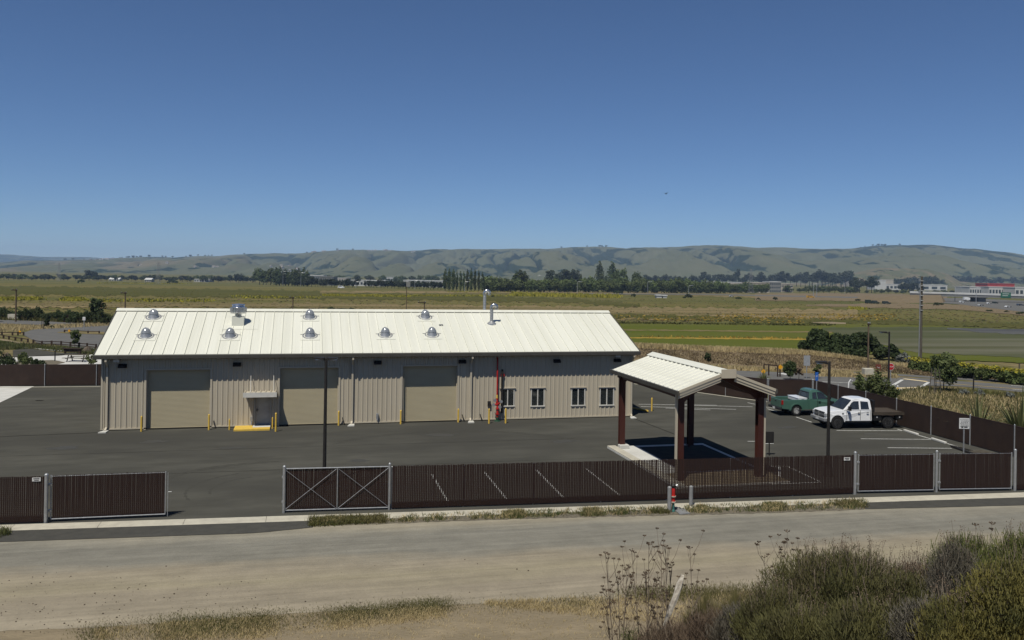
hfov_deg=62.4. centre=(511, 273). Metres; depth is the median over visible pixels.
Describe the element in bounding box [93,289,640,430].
metal building
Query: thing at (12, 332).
rail fence
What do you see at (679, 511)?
utility vault
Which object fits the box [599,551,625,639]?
dry stalk
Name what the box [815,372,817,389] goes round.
sign post
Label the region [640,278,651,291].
tree
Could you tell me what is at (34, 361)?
young tree
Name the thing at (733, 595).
grass tussock
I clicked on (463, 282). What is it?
poplar tree
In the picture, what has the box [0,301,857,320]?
field
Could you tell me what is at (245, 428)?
tactile ramp
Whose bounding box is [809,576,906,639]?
brush bush
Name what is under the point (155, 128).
sky
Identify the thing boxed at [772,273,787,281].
eucalyptus tree
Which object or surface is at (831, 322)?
pale track
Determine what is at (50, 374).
slat fence
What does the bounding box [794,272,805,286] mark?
eucalyptus tree
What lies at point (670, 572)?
dry stalk
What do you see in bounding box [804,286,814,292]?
tree
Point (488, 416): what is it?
bollard
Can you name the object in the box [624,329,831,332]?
field path
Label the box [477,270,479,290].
poplar tree
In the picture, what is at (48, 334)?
car park
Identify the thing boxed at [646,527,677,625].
dry stalk
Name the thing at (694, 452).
drain floor
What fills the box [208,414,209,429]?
bollard
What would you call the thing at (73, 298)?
yellow flowers
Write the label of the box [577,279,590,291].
tree
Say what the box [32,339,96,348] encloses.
rail fence
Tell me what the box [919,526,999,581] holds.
brush bush
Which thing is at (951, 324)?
meadow damp strip
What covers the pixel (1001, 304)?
highway
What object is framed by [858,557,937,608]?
brush bush
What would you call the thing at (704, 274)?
eucalyptus tree
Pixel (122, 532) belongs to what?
apron
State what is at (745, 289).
tree
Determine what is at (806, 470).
slat fence
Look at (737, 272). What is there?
eucalyptus tree
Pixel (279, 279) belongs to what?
poplar tree
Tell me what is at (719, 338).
field edge strip
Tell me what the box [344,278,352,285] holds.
tree
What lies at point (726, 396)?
yard back kerb
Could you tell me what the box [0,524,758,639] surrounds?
dirt shoulder
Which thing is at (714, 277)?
eucalyptus tree
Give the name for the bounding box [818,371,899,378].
verge grass
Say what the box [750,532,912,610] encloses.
brush bush
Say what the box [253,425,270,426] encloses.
door step
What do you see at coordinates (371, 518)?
weeds
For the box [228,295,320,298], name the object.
yellow flowers
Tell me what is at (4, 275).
tree
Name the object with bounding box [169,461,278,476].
tyre mark
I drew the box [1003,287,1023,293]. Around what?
building
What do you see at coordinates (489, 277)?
tree
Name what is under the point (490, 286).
tree
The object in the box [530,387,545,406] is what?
window
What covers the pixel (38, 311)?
bush
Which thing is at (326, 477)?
braced gate
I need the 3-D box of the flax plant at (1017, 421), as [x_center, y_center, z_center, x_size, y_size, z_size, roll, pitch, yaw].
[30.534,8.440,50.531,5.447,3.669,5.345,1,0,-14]
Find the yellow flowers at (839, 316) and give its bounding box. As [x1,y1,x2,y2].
[714,313,898,319]
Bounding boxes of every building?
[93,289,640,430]
[109,278,121,280]
[144,278,154,281]
[194,279,213,281]
[310,275,326,279]
[320,276,336,285]
[349,280,388,285]
[708,282,741,284]
[742,282,768,292]
[762,281,780,292]
[781,283,792,291]
[867,280,885,289]
[878,279,893,283]
[886,284,900,289]
[914,284,946,290]
[955,286,980,292]
[975,283,1014,286]
[980,286,1002,293]
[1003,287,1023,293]
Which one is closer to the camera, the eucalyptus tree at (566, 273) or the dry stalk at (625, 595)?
the dry stalk at (625, 595)
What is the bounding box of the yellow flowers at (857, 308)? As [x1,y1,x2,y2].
[847,306,869,309]
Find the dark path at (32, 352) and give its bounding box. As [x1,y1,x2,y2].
[13,348,78,356]
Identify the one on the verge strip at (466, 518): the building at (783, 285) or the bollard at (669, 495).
the bollard at (669, 495)
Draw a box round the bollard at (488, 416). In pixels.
[488,409,489,423]
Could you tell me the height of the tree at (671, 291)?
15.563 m
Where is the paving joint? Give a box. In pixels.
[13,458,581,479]
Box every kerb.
[0,492,1023,530]
[607,445,681,485]
[697,392,766,401]
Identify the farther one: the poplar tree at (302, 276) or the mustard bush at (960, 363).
the poplar tree at (302, 276)
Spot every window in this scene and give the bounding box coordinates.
[500,387,515,406]
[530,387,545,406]
[570,387,586,405]
[599,386,614,405]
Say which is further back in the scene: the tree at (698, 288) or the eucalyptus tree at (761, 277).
the eucalyptus tree at (761, 277)
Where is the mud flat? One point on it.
(938, 340)
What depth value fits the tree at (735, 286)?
952.64 m
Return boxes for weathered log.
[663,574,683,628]
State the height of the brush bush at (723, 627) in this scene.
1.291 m
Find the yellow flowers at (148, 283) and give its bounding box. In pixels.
[97,282,190,283]
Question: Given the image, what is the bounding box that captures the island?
[58,331,104,333]
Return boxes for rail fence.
[0,332,24,334]
[0,334,28,341]
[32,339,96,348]
[763,364,778,376]
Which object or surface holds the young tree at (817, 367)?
on the dry verge at (1003, 364)
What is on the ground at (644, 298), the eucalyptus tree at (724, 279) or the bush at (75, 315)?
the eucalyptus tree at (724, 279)
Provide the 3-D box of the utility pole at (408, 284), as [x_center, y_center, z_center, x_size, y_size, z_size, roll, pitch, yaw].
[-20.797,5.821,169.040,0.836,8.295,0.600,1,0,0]
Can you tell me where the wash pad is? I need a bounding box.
[607,443,787,488]
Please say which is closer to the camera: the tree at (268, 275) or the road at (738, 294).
the road at (738, 294)
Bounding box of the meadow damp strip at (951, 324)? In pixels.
[612,312,1023,328]
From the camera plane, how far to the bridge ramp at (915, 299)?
519.88 m
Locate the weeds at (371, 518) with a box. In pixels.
[306,511,388,526]
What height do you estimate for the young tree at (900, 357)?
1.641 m
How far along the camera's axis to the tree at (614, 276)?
892.64 m
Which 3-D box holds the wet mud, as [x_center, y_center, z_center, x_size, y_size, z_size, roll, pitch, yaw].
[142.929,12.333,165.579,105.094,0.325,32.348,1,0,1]
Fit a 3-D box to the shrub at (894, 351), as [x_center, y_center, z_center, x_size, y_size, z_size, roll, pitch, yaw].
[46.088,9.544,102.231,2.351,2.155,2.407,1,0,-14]
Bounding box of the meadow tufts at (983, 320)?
[1,287,1021,327]
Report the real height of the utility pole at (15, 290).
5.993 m
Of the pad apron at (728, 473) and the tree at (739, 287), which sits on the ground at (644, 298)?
the tree at (739, 287)
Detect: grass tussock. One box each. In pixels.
[679,592,720,626]
[714,588,747,611]
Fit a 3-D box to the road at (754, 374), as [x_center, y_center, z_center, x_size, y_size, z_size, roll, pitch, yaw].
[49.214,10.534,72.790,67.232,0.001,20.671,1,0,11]
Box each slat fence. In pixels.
[0,364,100,385]
[0,476,43,522]
[391,454,853,508]
[699,376,767,400]
[768,378,812,401]
[813,379,1023,457]
[1016,452,1023,489]
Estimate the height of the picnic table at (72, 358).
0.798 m
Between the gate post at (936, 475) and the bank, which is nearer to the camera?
the gate post at (936, 475)
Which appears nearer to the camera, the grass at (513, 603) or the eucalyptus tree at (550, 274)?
the grass at (513, 603)
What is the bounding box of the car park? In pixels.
[24,325,107,348]
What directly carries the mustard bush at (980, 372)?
on the dry verge at (1003, 364)
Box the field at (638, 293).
[320,291,770,297]
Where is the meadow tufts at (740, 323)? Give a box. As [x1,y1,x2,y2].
[618,321,835,325]
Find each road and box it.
[0,320,83,324]
[0,505,1023,630]
[551,293,857,297]
[736,371,1023,391]
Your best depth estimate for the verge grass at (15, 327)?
137.19 m
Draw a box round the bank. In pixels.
[634,347,995,379]
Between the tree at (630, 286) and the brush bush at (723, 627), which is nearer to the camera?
the brush bush at (723, 627)
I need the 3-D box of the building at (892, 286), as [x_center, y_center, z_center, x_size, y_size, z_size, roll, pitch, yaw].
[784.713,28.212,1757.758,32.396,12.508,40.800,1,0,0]
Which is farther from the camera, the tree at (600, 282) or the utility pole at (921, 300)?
the tree at (600, 282)
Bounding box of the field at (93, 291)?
[0,285,639,307]
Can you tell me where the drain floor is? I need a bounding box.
[639,445,751,471]
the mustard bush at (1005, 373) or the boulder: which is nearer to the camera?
the mustard bush at (1005, 373)
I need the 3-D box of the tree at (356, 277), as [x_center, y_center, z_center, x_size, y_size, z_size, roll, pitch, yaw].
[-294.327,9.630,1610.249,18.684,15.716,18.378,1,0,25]
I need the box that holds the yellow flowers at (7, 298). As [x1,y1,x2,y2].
[0,296,46,300]
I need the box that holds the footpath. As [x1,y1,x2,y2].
[731,366,1023,383]
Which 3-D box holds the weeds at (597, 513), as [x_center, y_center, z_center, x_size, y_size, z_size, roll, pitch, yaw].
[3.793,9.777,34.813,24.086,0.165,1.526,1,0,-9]
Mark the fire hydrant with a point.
(673, 501)
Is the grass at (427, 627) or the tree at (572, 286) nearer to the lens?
the grass at (427, 627)
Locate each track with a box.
[806,303,1023,315]
[813,322,845,323]
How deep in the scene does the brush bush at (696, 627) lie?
15.94 m
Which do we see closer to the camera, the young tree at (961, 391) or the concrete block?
the young tree at (961, 391)
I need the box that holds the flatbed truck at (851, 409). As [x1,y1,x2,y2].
[811,396,904,428]
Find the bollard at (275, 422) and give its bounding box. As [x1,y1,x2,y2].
[275,413,276,431]
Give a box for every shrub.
[797,328,845,352]
[829,332,870,357]
[852,372,867,391]
[857,331,885,358]
[861,367,894,395]
[884,343,899,359]
[884,384,900,398]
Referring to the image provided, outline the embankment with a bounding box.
[755,293,946,300]
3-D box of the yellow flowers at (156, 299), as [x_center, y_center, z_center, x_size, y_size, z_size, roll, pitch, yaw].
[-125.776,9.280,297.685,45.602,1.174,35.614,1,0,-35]
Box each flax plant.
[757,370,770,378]
[952,390,1004,421]
[982,388,1023,426]
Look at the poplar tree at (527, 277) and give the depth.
740.98 m
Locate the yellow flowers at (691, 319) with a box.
[614,314,813,323]
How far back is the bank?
94.30 m
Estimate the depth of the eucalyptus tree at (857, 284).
1289.72 m
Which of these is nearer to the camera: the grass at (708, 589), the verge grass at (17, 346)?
the grass at (708, 589)
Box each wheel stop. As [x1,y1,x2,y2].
[903,429,918,434]
[931,438,946,443]
[951,445,972,452]
[971,450,993,454]
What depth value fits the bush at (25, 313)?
156.35 m
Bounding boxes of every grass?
[0,316,100,322]
[0,322,108,331]
[0,340,95,354]
[61,589,615,639]
[187,613,639,639]
[481,589,747,623]
[609,579,768,606]
[634,342,1012,371]
[636,351,966,377]
[708,363,851,372]
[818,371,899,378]
[897,389,1023,422]
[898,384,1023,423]
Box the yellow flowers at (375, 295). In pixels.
[322,293,410,296]
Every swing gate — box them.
[48,471,171,519]
[856,453,934,491]
[938,452,1011,489]
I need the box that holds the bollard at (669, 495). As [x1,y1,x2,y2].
[667,486,671,511]
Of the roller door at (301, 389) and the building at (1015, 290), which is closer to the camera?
the roller door at (301, 389)
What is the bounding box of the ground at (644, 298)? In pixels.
[0,272,1023,517]
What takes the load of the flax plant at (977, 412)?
on the dry verge at (1003, 364)
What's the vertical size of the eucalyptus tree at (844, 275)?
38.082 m
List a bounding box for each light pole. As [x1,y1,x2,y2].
[314,357,338,466]
[815,361,832,475]
[879,331,889,384]
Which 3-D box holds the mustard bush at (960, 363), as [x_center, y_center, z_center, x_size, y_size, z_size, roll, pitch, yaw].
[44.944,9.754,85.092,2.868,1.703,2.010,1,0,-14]
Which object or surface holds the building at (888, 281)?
on the ground at (644, 298)
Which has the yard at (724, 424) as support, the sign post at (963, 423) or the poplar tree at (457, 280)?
the sign post at (963, 423)
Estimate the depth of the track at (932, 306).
383.14 m
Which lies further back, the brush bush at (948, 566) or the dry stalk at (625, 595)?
the dry stalk at (625, 595)
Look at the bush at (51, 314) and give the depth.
157.56 m
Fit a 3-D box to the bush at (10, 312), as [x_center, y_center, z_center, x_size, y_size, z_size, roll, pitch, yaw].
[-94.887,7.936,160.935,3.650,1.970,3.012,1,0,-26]
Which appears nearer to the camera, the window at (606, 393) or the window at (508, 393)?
the window at (508, 393)
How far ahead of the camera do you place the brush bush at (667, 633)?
16.54 m
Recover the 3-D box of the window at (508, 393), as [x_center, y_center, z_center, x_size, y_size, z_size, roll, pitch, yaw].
[-0.298,8.260,56.438,1.103,1.277,0.180,1,0,-14]
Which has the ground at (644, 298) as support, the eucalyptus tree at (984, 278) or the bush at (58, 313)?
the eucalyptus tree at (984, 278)
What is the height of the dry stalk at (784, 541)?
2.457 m
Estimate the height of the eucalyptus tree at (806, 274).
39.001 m
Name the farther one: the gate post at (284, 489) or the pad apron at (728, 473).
the pad apron at (728, 473)
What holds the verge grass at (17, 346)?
on the verge at (21, 335)
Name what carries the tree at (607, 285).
on the ground at (644, 298)
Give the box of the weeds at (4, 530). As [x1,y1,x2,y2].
[0,525,11,536]
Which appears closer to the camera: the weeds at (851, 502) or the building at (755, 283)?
the weeds at (851, 502)
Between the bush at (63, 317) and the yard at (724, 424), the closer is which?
the yard at (724, 424)
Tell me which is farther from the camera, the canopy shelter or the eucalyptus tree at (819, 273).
the eucalyptus tree at (819, 273)
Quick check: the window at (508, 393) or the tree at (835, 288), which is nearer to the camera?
the window at (508, 393)
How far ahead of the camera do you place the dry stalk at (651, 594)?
16.70 m
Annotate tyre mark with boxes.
[161,463,255,481]
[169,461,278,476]
[183,473,238,500]
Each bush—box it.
[0,306,7,316]
[3,310,14,317]
[17,308,31,320]
[29,306,44,317]
[39,312,57,317]
[53,309,62,317]
[59,309,76,322]
[66,311,92,322]
[82,308,95,320]
[91,310,111,323]
[100,316,112,324]
[619,614,642,639]
[631,605,694,639]
[673,595,735,639]
[701,591,750,639]
[725,567,822,638]
[743,586,829,639]
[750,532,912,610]
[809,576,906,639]
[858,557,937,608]
[874,573,953,639]
[887,539,932,581]
[904,356,924,369]
[905,574,995,639]
[914,358,930,371]
[918,520,988,602]
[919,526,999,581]
[928,360,941,372]
[943,530,1023,639]
[951,362,969,375]
[961,362,983,378]
[963,364,997,379]
[971,518,1023,577]
[980,365,1005,381]
[993,367,1012,382]
[1003,368,1023,384]
[1015,369,1023,383]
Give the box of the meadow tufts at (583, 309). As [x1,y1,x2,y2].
[1,284,1017,322]
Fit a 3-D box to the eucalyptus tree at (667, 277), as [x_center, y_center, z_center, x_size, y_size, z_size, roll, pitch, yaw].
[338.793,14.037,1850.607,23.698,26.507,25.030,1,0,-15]
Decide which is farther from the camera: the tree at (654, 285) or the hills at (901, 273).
the hills at (901, 273)
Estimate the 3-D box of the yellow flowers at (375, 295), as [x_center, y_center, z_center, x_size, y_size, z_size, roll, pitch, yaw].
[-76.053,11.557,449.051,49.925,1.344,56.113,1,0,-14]
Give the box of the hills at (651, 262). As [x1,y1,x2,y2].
[0,245,1023,284]
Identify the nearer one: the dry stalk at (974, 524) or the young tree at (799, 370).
the dry stalk at (974, 524)
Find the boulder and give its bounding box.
[83,346,91,351]
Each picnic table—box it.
[62,348,82,353]
[65,354,90,361]
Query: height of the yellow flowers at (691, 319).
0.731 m
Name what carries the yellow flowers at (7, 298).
on the ground at (644, 298)
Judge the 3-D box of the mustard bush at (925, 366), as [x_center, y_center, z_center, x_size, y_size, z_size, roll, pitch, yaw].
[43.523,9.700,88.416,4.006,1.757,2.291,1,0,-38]
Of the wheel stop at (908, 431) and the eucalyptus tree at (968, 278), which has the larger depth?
the eucalyptus tree at (968, 278)
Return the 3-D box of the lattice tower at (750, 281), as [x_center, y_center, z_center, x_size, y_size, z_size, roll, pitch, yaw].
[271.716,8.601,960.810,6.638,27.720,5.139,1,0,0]
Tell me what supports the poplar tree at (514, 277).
on the ground at (644, 298)
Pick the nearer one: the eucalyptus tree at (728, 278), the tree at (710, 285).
the tree at (710, 285)
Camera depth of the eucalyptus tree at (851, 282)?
1322.93 m
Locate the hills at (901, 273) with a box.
[789,268,1023,287]
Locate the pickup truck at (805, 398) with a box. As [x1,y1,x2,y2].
[768,387,837,415]
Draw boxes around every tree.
[0,274,10,277]
[0,350,17,364]
[15,274,26,278]
[17,352,32,364]
[30,359,38,364]
[44,315,50,325]
[70,329,81,343]
[84,270,93,279]
[84,354,97,363]
[89,297,106,313]
[178,275,186,281]
[199,275,207,279]
[233,273,243,280]
[252,268,263,284]
[254,270,270,284]
[264,267,275,284]
[271,267,277,285]
[276,266,282,285]
[281,271,285,285]
[286,270,290,285]
[291,268,297,285]
[295,268,300,285]
[300,267,305,285]
[304,270,309,285]
[305,276,315,286]
[318,279,326,285]
[327,279,335,286]
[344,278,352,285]
[352,274,361,279]
[364,275,374,279]
[370,281,377,287]
[378,275,386,279]
[393,280,402,286]
[423,275,431,279]
[429,281,436,289]
[442,269,446,288]
[447,268,451,289]
[450,269,455,289]
[456,272,458,289]
[459,271,461,290]
[462,271,465,290]
[465,269,469,290]
[469,268,473,290]
[473,270,476,290]
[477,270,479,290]
[480,272,484,290]
[480,275,494,289]
[484,276,502,290]
[489,276,510,291]
[500,277,523,291]
[511,271,520,291]
[517,269,526,290]
[520,271,529,291]
[522,279,537,291]
[528,279,541,291]
[536,280,545,291]
[537,278,549,291]
[544,270,561,280]
[546,280,563,291]
[552,278,568,291]
[559,269,574,279]
[560,279,571,291]
[563,279,576,291]
[570,269,579,280]
[573,280,585,291]
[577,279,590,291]
[580,276,596,291]
[589,279,598,291]
[592,278,605,291]
[594,261,604,280]
[599,279,613,291]
[606,261,615,277]
[608,280,619,292]
[610,270,618,282]
[612,277,627,291]
[615,268,629,281]
[620,278,638,292]
[628,281,640,292]
[631,272,642,281]
[632,278,647,292]
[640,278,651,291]
[646,279,660,292]
[656,279,671,292]
[660,279,674,292]
[661,274,671,280]
[666,279,677,292]
[673,277,687,292]
[676,282,687,292]
[684,278,694,292]
[685,281,700,292]
[692,280,702,292]
[697,280,708,292]
[700,272,710,281]
[701,279,712,292]
[704,352,711,361]
[706,275,713,281]
[706,281,716,292]
[712,275,720,280]
[714,280,729,292]
[717,274,727,281]
[726,274,733,281]
[726,283,733,292]
[729,284,738,292]
[730,268,740,276]
[731,275,740,281]
[733,283,743,292]
[741,282,750,292]
[744,273,754,281]
[752,283,760,292]
[757,272,766,281]
[758,284,765,292]
[763,283,770,292]
[769,276,779,281]
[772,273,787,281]
[780,271,789,282]
[782,361,796,377]
[783,285,792,290]
[785,272,796,283]
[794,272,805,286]
[794,366,803,379]
[803,272,813,285]
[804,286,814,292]
[809,269,827,285]
[812,364,822,373]
[827,273,842,282]
[832,286,840,290]
[835,272,847,287]
[839,270,852,286]
[844,287,855,292]
[848,277,858,292]
[852,279,864,292]
[859,277,874,292]
[865,277,880,292]
[894,352,911,362]
[900,282,910,290]
[902,277,913,283]
[907,282,918,289]
[909,276,919,283]
[923,276,939,284]
[923,277,932,284]
[929,351,962,390]
[932,275,943,283]
[958,389,969,394]
[963,275,973,281]
[971,275,981,282]
[974,389,985,395]
[980,276,993,282]
[1005,391,1014,397]
[1007,278,1022,283]
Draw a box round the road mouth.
[769,377,931,392]
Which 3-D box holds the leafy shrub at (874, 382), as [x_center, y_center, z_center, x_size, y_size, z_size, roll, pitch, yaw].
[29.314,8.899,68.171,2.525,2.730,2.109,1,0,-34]
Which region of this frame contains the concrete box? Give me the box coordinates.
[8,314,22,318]
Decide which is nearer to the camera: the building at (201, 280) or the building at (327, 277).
the building at (327, 277)
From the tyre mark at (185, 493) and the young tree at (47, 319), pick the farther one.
the young tree at (47, 319)
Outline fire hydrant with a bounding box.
[671,484,677,511]
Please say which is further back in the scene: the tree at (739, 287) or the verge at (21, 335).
the tree at (739, 287)
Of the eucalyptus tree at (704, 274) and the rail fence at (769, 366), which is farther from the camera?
the eucalyptus tree at (704, 274)
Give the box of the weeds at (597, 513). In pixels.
[308,498,868,526]
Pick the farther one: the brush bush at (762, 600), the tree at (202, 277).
the tree at (202, 277)
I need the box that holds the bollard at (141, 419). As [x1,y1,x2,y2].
[140,416,142,431]
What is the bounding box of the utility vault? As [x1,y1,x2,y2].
[675,508,689,514]
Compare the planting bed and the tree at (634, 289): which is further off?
the tree at (634, 289)
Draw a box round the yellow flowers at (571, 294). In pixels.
[510,291,622,297]
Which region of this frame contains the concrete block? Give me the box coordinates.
[862,368,873,376]
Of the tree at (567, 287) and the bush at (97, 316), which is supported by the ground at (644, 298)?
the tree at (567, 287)
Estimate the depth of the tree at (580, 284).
765.59 m
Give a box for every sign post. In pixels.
[765,432,773,455]
[804,355,809,378]
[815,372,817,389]
[890,363,893,385]
[959,418,969,452]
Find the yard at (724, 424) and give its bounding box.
[0,383,1023,524]
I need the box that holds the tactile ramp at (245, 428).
[234,425,269,430]
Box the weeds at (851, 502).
[827,497,869,508]
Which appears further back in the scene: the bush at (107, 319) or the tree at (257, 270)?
the tree at (257, 270)
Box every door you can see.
[146,370,209,427]
[254,397,270,424]
[279,368,338,424]
[402,366,456,420]
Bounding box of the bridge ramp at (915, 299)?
[864,295,944,302]
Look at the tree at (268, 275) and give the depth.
1022.00 m
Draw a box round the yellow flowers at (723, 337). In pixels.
[639,335,803,338]
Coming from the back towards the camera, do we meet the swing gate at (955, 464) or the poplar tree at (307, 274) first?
the poplar tree at (307, 274)
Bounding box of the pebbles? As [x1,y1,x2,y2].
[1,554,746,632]
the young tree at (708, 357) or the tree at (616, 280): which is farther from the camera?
the tree at (616, 280)
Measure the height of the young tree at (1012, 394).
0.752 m
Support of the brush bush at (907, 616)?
on the hillside
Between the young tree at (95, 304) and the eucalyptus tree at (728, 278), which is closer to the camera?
the young tree at (95, 304)
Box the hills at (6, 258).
[0,254,99,261]
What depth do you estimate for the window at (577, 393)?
57.59 m
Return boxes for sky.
[0,0,1023,257]
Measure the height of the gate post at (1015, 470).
1.975 m
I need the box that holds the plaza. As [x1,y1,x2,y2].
[5,355,100,364]
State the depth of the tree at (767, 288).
1001.27 m
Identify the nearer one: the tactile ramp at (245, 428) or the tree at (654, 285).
the tactile ramp at (245, 428)
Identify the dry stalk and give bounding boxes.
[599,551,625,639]
[599,584,621,639]
[607,557,637,637]
[612,546,634,639]
[623,535,655,634]
[630,551,663,639]
[636,532,665,630]
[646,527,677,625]
[646,568,668,638]
[651,539,681,627]
[656,558,674,622]
[684,529,708,619]
[755,534,782,586]
[776,529,794,582]
[784,537,800,580]
[967,523,978,562]
[988,521,995,555]
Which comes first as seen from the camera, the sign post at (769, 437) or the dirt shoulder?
the dirt shoulder
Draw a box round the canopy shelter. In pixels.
[610,352,777,480]
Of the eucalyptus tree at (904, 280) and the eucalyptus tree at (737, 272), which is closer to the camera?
the eucalyptus tree at (737, 272)
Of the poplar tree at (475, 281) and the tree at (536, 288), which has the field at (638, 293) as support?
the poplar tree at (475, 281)
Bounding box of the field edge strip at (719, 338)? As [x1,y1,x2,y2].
[630,337,805,339]
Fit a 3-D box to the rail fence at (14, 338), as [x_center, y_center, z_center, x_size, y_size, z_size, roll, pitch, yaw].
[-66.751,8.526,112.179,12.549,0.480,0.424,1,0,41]
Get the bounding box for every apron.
[0,386,33,401]
[0,521,311,541]
[667,470,778,484]
[865,497,1023,508]
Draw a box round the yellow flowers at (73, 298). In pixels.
[59,296,86,300]
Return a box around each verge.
[0,322,77,355]
[633,354,1023,400]
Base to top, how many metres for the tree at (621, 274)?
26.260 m
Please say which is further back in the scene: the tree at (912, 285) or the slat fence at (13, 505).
the tree at (912, 285)
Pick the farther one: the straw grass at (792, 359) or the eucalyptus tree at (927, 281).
the eucalyptus tree at (927, 281)
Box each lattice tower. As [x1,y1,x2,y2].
[155,263,160,282]
[748,269,753,292]
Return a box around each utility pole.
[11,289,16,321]
[406,282,410,308]
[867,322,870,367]
[918,276,923,361]
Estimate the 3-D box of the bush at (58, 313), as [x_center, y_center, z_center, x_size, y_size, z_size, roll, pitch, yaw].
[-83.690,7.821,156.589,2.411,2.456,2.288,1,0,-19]
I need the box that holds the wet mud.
[947,328,1023,333]
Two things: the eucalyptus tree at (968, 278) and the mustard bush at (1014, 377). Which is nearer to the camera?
the mustard bush at (1014, 377)
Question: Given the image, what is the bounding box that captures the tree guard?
[929,368,940,393]
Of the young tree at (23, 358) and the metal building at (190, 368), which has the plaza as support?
the young tree at (23, 358)
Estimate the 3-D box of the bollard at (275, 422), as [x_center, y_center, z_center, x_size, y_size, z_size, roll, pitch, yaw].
[-14.293,9.003,51.132,0.115,1.153,0.115,1,0,-14]
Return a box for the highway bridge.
[910,291,1023,301]
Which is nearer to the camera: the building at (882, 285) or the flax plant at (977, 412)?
the flax plant at (977, 412)
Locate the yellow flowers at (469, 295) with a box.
[410,294,511,296]
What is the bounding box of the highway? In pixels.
[944,298,1023,311]
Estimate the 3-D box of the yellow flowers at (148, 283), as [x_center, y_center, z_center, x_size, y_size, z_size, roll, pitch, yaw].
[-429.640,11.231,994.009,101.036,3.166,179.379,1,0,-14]
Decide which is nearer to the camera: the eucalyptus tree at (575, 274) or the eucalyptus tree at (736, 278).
the eucalyptus tree at (575, 274)
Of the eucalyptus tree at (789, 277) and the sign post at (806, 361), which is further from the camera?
the eucalyptus tree at (789, 277)
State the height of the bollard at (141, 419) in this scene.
0.948 m
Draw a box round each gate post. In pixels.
[44,473,48,522]
[282,465,285,512]
[388,463,390,509]
[853,451,856,494]
[935,450,937,491]
[1013,449,1016,490]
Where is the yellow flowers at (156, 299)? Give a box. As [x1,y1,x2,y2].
[87,298,215,301]
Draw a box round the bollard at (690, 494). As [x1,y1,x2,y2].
[689,485,692,505]
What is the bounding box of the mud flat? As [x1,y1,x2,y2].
[822,326,1023,357]
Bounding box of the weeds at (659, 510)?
[650,507,671,513]
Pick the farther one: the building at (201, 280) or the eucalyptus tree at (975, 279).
the eucalyptus tree at (975, 279)
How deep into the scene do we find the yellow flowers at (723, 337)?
136.36 m
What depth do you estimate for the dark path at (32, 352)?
94.76 m
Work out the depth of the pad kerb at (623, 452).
45.43 m
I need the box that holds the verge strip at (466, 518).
[313,500,863,526]
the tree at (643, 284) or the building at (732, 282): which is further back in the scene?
the building at (732, 282)
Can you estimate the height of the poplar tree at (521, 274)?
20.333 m
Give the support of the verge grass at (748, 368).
on the dry verge at (1003, 364)
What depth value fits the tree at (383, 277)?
1666.41 m
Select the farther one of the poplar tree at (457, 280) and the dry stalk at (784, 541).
the poplar tree at (457, 280)
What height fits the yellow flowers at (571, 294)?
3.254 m
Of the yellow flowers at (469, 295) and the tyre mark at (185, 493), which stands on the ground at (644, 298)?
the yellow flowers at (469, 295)
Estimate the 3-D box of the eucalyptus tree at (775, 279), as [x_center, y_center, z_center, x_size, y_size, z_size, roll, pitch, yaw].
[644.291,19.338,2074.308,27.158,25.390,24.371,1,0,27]
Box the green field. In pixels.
[620,323,1023,362]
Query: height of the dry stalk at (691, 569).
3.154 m
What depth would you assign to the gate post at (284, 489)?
33.99 m
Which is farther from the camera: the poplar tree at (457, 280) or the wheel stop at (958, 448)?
the poplar tree at (457, 280)
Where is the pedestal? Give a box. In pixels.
[618,444,628,448]
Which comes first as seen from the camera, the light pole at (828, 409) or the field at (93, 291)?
the light pole at (828, 409)
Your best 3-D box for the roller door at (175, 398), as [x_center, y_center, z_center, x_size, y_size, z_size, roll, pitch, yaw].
[-20.409,7.632,51.790,3.703,3.705,0.180,1,0,-14]
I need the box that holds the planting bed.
[16,360,64,364]
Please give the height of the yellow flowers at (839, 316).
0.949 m
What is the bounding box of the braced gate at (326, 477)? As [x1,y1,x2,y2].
[282,466,388,510]
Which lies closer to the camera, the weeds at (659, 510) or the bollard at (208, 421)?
the weeds at (659, 510)
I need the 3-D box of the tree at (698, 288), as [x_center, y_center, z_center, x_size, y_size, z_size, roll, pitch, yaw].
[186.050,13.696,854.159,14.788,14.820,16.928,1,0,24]
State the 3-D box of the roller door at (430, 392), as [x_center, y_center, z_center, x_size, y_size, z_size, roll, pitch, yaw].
[-5.421,7.833,55.460,3.655,3.768,0.180,1,0,-14]
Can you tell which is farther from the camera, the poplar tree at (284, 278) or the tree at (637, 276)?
the poplar tree at (284, 278)
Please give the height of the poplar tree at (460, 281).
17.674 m
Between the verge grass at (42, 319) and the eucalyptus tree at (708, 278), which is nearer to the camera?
the verge grass at (42, 319)
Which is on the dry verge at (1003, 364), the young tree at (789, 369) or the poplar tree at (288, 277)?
the young tree at (789, 369)
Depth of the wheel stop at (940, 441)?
50.96 m
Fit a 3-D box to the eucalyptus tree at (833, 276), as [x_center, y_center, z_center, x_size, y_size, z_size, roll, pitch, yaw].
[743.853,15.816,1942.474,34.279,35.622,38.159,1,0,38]
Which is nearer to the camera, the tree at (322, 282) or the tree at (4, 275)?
the tree at (322, 282)

